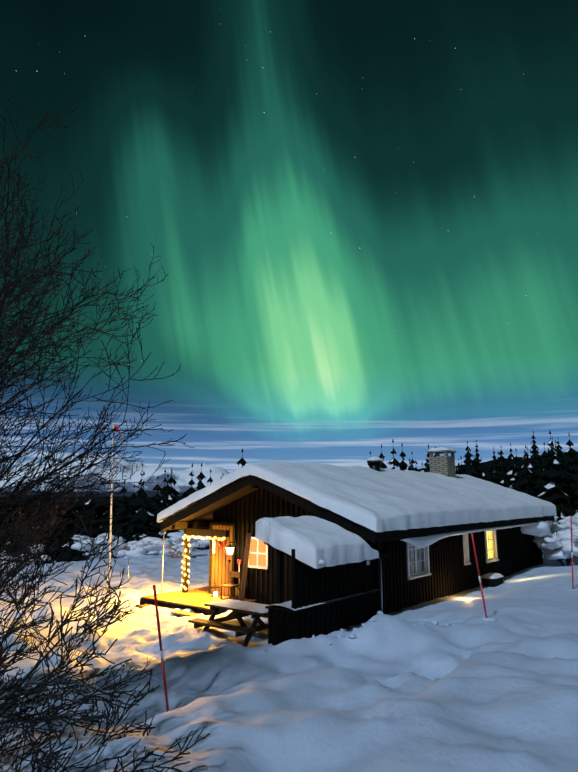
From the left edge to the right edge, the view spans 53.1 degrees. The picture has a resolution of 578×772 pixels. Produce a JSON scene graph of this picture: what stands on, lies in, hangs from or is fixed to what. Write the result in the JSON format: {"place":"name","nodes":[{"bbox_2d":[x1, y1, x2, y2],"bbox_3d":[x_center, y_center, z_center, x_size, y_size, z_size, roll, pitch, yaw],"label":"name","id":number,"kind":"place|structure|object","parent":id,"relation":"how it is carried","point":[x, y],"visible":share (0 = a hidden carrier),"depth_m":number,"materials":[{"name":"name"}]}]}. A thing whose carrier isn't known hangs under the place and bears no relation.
{"place":"outdoors","nodes":[
{"label":"outdoors","id":0,"kind":"place"},
{"bbox_2d":[0,454,229,496],"bbox_3d":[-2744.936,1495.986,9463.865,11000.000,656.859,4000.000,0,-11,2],"label":"mountains","id":1,"kind":"structure","parent":0,"point":[182,478],"depth_m":7841.16,"materials":[{"name":"white snow"}]},
{"bbox_2d":[205,599,267,612],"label":"snow","id":2,"kind":"structure","parent":0,"point":[246,605],"depth_m":11.89,"materials":[{"name":"white snow"}]},
{"bbox_2d":[0,513,577,771],"bbox_3d":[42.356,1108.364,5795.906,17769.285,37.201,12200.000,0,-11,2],"label":"snow ground","id":3,"kind":"structure","parent":0,"point":[469,690],"depth_m":6.81,"materials":[{"name":"white snow"}]},
{"bbox_2d":[0,398,92,610],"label":"birch tree","id":4,"kind":"object","parent":3,"relation":"on","point":[27,569],"visible":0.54,"depth_m":10.02,"materials":[{"name":"black plant"}]},
{"bbox_2d":[0,395,192,771],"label":"bare tree","id":5,"kind":"object","parent":3,"relation":"on","point":[32,586],"visible":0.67,"depth_m":4.78,"materials":[{"name":"black plant"}]},
{"bbox_2d":[0,83,193,771],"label":"birch tree","id":6,"kind":"object","parent":3,"relation":"on","point":[7,290],"visible":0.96,"depth_m":6.45,"materials":[{"name":"black plant"}]},
{"bbox_2d":[0,458,209,771],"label":"birch bush","id":7,"kind":"object","parent":3,"relation":"on","point":[53,713],"visible":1,"depth_m":3.60,"materials":[{"name":"brown plant"}]},
{"bbox_2d":[109,422,123,577],"bbox_3d":[-6.334,4.746,21.309,0.700,6.882,0.324,-6,-12,27],"label":"flagpole","id":8,"kind":"object","parent":3,"relation":"on","point":[114,425],"visible":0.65,"depth_m":21.43,"materials":[{"name":"white metal"}]},
{"bbox_2d":[153,585,170,712],"bbox_3d":[-1.456,3.220,6.822,0.486,1.734,0.272,7,-13,-34],"label":"snow pole","id":9,"kind":"object","parent":3,"relation":"on","point":[161,649],"visible":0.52,"depth_m":6.73,"materials":[{"name":"red paint"},{"name":"white paint"}]},
{"bbox_2d":[136,586,255,616],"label":"porch deck","id":10,"kind":"structure","parent":3,"relation":"on","point":[194,600],"depth_m":14.95,"materials":[{"name":"brown wood"}]},
{"bbox_2d":[104,533,250,617],"bbox_3d":[-3.208,4.829,14.704,3.834,2.052,2.451,-4,-11,20],"label":"ski gear","id":11,"kind":"object","parent":10,"relation":"on","point":[245,567],"visible":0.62,"depth_m":15.06,"materials":[{"name":"brown wood"}]},
{"bbox_2d":[212,571,240,598],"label":"porch props","id":12,"kind":"object","parent":10,"relation":"on","point":[235,574],"visible":0.94,"depth_m":15.25,"materials":[{"name":"brown wood"}]},
{"bbox_2d":[234,559,242,598],"bbox_3d":[-1.298,5.098,15.277,0.321,0.975,0.135,-8,-14,38],"label":"snow shovel","id":13,"kind":"object","parent":10,"relation":"on","point":[236,595],"visible":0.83,"depth_m":15.26,"materials":[{"name":"red metal"}]},
{"bbox_2d":[188,600,267,646],"bbox_3d":[-0.916,4.900,11.862,1.640,0.749,1.600,-8,-14,38],"label":"picnic table","id":14,"kind":"object","parent":3,"relation":"on","point":[243,628],"visible":0.56,"depth_m":11.55,"materials":[{"name":"brown wood"}]},
{"bbox_2d":[4,611,454,687],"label":"snow chunks","id":15,"kind":"object","parent":3,"relation":"on","point":[157,676],"visible":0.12,"depth_m":8.87,"materials":[{"name":"white snow"}]},
{"bbox_2d":[0,431,577,563],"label":"conifer stand","id":16,"kind":"object","parent":3,"relation":"on","point":[555,482],"visible":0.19,"depth_m":46.32,"materials":[{"name":"black"}]},
{"bbox_2d":[1,512,577,567],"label":"snowy bushes","id":17,"kind":"object","parent":3,"relation":"on","point":[551,541],"visible":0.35,"depth_m":28.42,"materials":[{"name":"white snow"}]},
{"bbox_2d":[29,507,576,565],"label":"bush twigs","id":18,"kind":"object","parent":3,"relation":"on","point":[567,562],"visible":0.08,"depth_m":21.39,"materials":[{"name":"brown wood"}]},
{"bbox_2d":[264,540,389,645],"bbox_3d":[0.805,4.408,11.830,1.200,2.606,3.040,-8,-14,38],"label":"lean to","id":19,"kind":"object","parent":3,"relation":"on","point":[310,585],"visible":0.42,"depth_m":11.22,"materials":[{"name":"black wood"}]},
{"bbox_2d":[160,475,554,613],"bbox_3d":[3.366,5.192,19.362,6.960,4.075,13.720,-8,-14,38],"label":"cabin","id":20,"kind":"object","parent":3,"relation":"on","point":[411,575],"visible":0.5,"depth_m":15.41,"materials":[{"name":"brown wood"}]},
{"bbox_2d":[181,535,224,588],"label":"fairy lights","id":21,"kind":"object","parent":20,"relation":"attached to","point":[189,558],"visible":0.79,"depth_m":16.18,"materials":[{"name":"yellow glass"}]},
{"bbox_2d":[225,540,236,553],"bbox_3d":[-1.543,4.339,15.474,0.335,0.380,0.257,5,-12,-25],"label":"wall lamp","id":22,"kind":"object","parent":20,"relation":"attached to","point":[229,549],"depth_m":15.42,"materials":[{"name":"white glass"}]},
{"bbox_2d":[367,447,455,477],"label":"chimneys","id":23,"kind":"object","parent":20,"relation":"on","point":[444,465],"visible":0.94,"depth_m":22.20,"materials":[{"name":"brick"}]},
{"bbox_2d":[161,521,558,611],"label":"wall props","id":24,"kind":"object","parent":3,"relation":"on","point":[486,582],"depth_m":17.11,"materials":[{"name":"silver metal"}]},
{"bbox_2d":[481,572,503,578],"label":"snow","id":25,"kind":"structure","parent":24,"relation":"on","point":[491,575],"depth_m":17.33,"materials":[{"name":"white snow"}]},
{"bbox_2d":[471,532,496,620],"bbox_3d":[3.467,3.482,10.240,0.270,1.755,0.577,-6,-12,29],"label":"snow pole","id":26,"kind":"object","parent":3,"relation":"on","point":[485,618],"visible":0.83,"depth_m":10.21,"materials":[{"name":"red paint"},{"name":"white paint"}]},
{"bbox_2d":[567,516,577,590],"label":"snow pole","id":27,"kind":"object","parent":3,"relation":"on","point":[572,589],"visible":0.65,"depth_m":14.20,"materials":[{"name":"red"}]},
{"bbox_2d":[0,452,577,516],"bbox_3d":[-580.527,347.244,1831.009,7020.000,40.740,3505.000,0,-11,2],"label":"forest canopy","id":28,"kind":"object","parent":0,"point":[485,467],"visible":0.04,"depth_m":183.27,"materials":[{"name":"black"}]},
{"bbox_2d":[0,0,577,472],"label":"sky","id":29,"kind":"structure","parent":0,"point":[361,216],"materials":[{"name":"green"}]},
{"bbox_2d":[255,516,378,610],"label":"snow","id":30,"kind":"structure","parent":0,"point":[315,542],"depth_m":11.21,"materials":[{"name":"white snow"}]},
{"bbox_2d":[157,461,556,547],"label":"snow-covered roof","id":31,"kind":"structure","parent":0,"point":[385,499],"depth_m":15.26,"materials":[{"name":"white snow"}]}
]}

